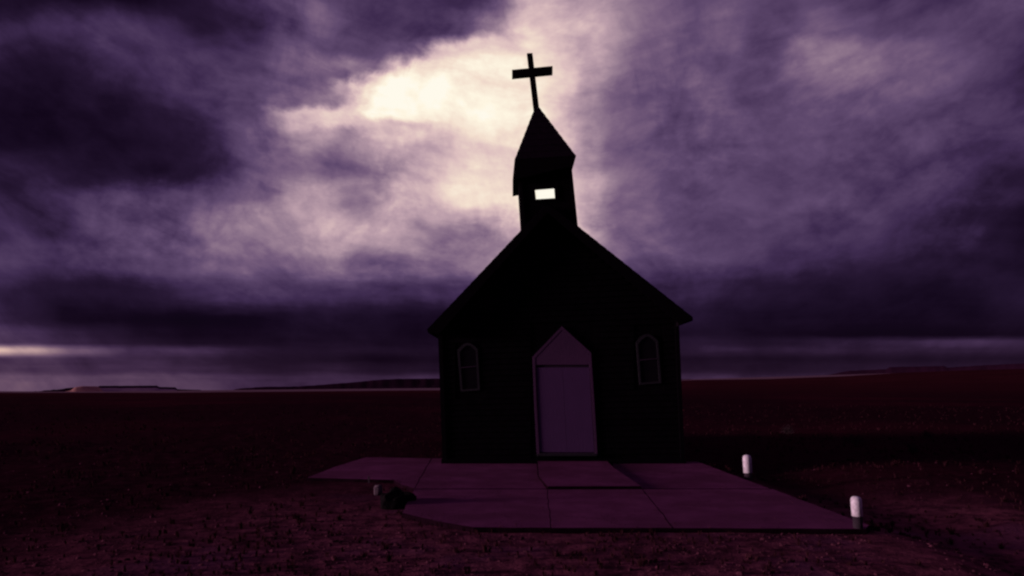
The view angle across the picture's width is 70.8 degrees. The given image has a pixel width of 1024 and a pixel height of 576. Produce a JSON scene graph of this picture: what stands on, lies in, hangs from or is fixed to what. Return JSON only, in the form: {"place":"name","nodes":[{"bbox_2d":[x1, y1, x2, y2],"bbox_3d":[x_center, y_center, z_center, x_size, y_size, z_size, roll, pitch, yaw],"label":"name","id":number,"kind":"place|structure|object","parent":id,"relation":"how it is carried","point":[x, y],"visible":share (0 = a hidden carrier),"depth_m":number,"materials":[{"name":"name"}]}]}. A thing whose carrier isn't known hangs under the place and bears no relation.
{"place":"outdoors","nodes":[
{"label":"outdoors","id":0,"kind":"place"},
{"bbox_2d":[39,388,72,391],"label":"hill","id":1,"kind":"structure","parent":0,"point":[63,390],"depth_m":2475.91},
{"bbox_2d":[65,386,101,391],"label":"mesa","id":2,"kind":"structure","parent":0,"point":[87,389],"depth_m":2483.20,"materials":[{"name":"brown stone"}]},
{"bbox_2d":[98,386,190,390],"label":"mesa","id":3,"kind":"structure","parent":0,"point":[130,388],"depth_m":2628.70,"materials":[{"name":"brown stone"}]},
{"bbox_2d":[374,484,382,495],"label":"stone block","id":4,"kind":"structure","parent":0,"point":[378,489],"depth_m":12.34,"materials":[{"name":"grey stone"}]},
{"bbox_2d":[235,378,687,389],"bbox_3d":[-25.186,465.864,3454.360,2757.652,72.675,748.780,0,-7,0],"label":"hill","id":5,"kind":"structure","parent":0,"point":[402,383],"depth_m":3408.14,"materials":[{"name":"brown soil"}]},
{"bbox_2d":[0,369,1023,575],"bbox_3d":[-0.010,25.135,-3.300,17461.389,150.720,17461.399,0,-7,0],"label":"ground","id":6,"kind":"structure","parent":0,"point":[974,390],"depth_m":15.20,"materials":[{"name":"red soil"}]},
{"bbox_2d":[380,487,405,509],"bbox_3d":[-1.847,3.297,11.151,0.412,0.419,0.392,0,-7,0],"label":"boulder","id":7,"kind":"object","parent":6,"relation":"on","point":[393,498],"visible":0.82,"depth_m":11.02,"materials":[{"name":"grey stone"}]},
{"bbox_2d":[427,53,692,465],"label":"chapel","id":8,"kind":"structure","parent":6,"relation":"on","point":[553,328],"depth_m":16.91,"materials":[{"name":"black wood"}]},
{"bbox_2d":[457,343,479,391],"bbox_3d":[-1.019,1.854,16.880,0.542,1.139,0.036,0,-7,0],"label":"window","id":9,"kind":"structure","parent":8,"relation":"in","point":[467,354],"depth_m":16.87,"materials":[{"name":"black glass"}]},
{"bbox_2d":[536,368,566,451],"bbox_3d":[0.919,2.827,16.747,0.699,1.940,0.024,0,-7,0],"label":"door","id":10,"kind":"structure","parent":8,"relation":"in","point":[550,390],"depth_m":16.73,"materials":[{"name":"paint"}]},
{"bbox_2d":[563,368,593,451],"bbox_3d":[1.541,2.827,16.747,0.713,1.940,0.024,0,-7,0],"label":"door","id":11,"kind":"structure","parent":8,"relation":"in","point":[576,381],"depth_m":16.73,"materials":[{"name":"paint"}]},
{"bbox_2d":[636,334,660,384],"bbox_3d":[3.203,1.673,16.904,0.578,1.189,0.036,0,-7,0],"label":"window","id":12,"kind":"structure","parent":8,"relation":"in","point":[647,349],"depth_m":16.89,"materials":[{"name":"black glass"}]},
{"bbox_2d":[743,455,751,479],"bbox_3d":[4.758,3.662,14.535,0.172,0.583,0.172,-1,-7,0],"label":"marker post","id":13,"kind":"object","parent":6,"relation":"on","point":[747,466],"visible":0.96,"depth_m":14.48,"materials":[{"name":"white wood"}]},
{"bbox_2d":[779,424,795,433],"bbox_3d":[10.477,5.363,27.256,0.607,0.408,0.644,2,-8,-13],"label":"sagebrush","id":14,"kind":"object","parent":6,"relation":"on","point":[790,431],"visible":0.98,"depth_m":27.23,"materials":[{"name":"green plant"}]},
{"bbox_2d":[850,496,862,528],"bbox_3d":[4.437,2.962,9.247,0.136,0.563,0.136,-1,-7,0],"label":"marker post","id":15,"kind":"object","parent":6,"relation":"on","point":[856,510],"visible":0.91,"depth_m":9.21,"materials":[{"name":"white wood"}]},
{"bbox_2d":[919,429,935,438],"bbox_3d":[14.367,5.069,24.924,0.538,0.379,0.568,-3,-8,23],"label":"sagebrush","id":16,"kind":"object","parent":6,"relation":"on","point":[929,435],"visible":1,"depth_m":24.90,"materials":[{"name":"green plant"}]},
{"bbox_2d":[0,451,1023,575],"bbox_3d":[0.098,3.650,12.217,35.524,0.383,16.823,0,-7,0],"label":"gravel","id":17,"kind":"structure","parent":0,"point":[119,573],"depth_m":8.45,"materials":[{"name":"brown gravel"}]},
{"bbox_2d":[0,0,1023,390],"label":"sky","id":18,"kind":"structure","parent":0,"point":[195,194],"materials":[{"name":"purple"}]},
{"bbox_2d":[307,457,869,534],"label":"pavement","id":19,"kind":"structure","parent":0,"point":[480,502],"depth_m":11.23,"materials":[{"name":"grey concrete"}]},
{"bbox_2d":[403,491,416,502],"bbox_3d":[-1.690,3.328,11.422,0.319,0.189,0.290,3,-8,-21],"label":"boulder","id":20,"kind":"object","parent":19,"relation":"on","point":[409,496],"visible":0.43,"depth_m":11.35,"materials":[{"name":"grey stone"}]},
{"bbox_2d":[538,461,640,489],"bbox_3d":[1.384,3.864,15.221,1.731,0.115,5.398,0,-7,0],"label":"doorstep","id":21,"kind":"object","parent":19,"relation":"on","point":[579,475],"visible":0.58,"depth_m":13.85,"materials":[{"name":"grey concrete"}]},
{"bbox_2d":[831,363,1023,374],"bbox_3d":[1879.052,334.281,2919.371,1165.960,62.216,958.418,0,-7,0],"label":"mesa","id":22,"kind":"structure","parent":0,"point":[939,368],"depth_m":2947.39,"materials":[{"name":"brown stone"}]}
]}

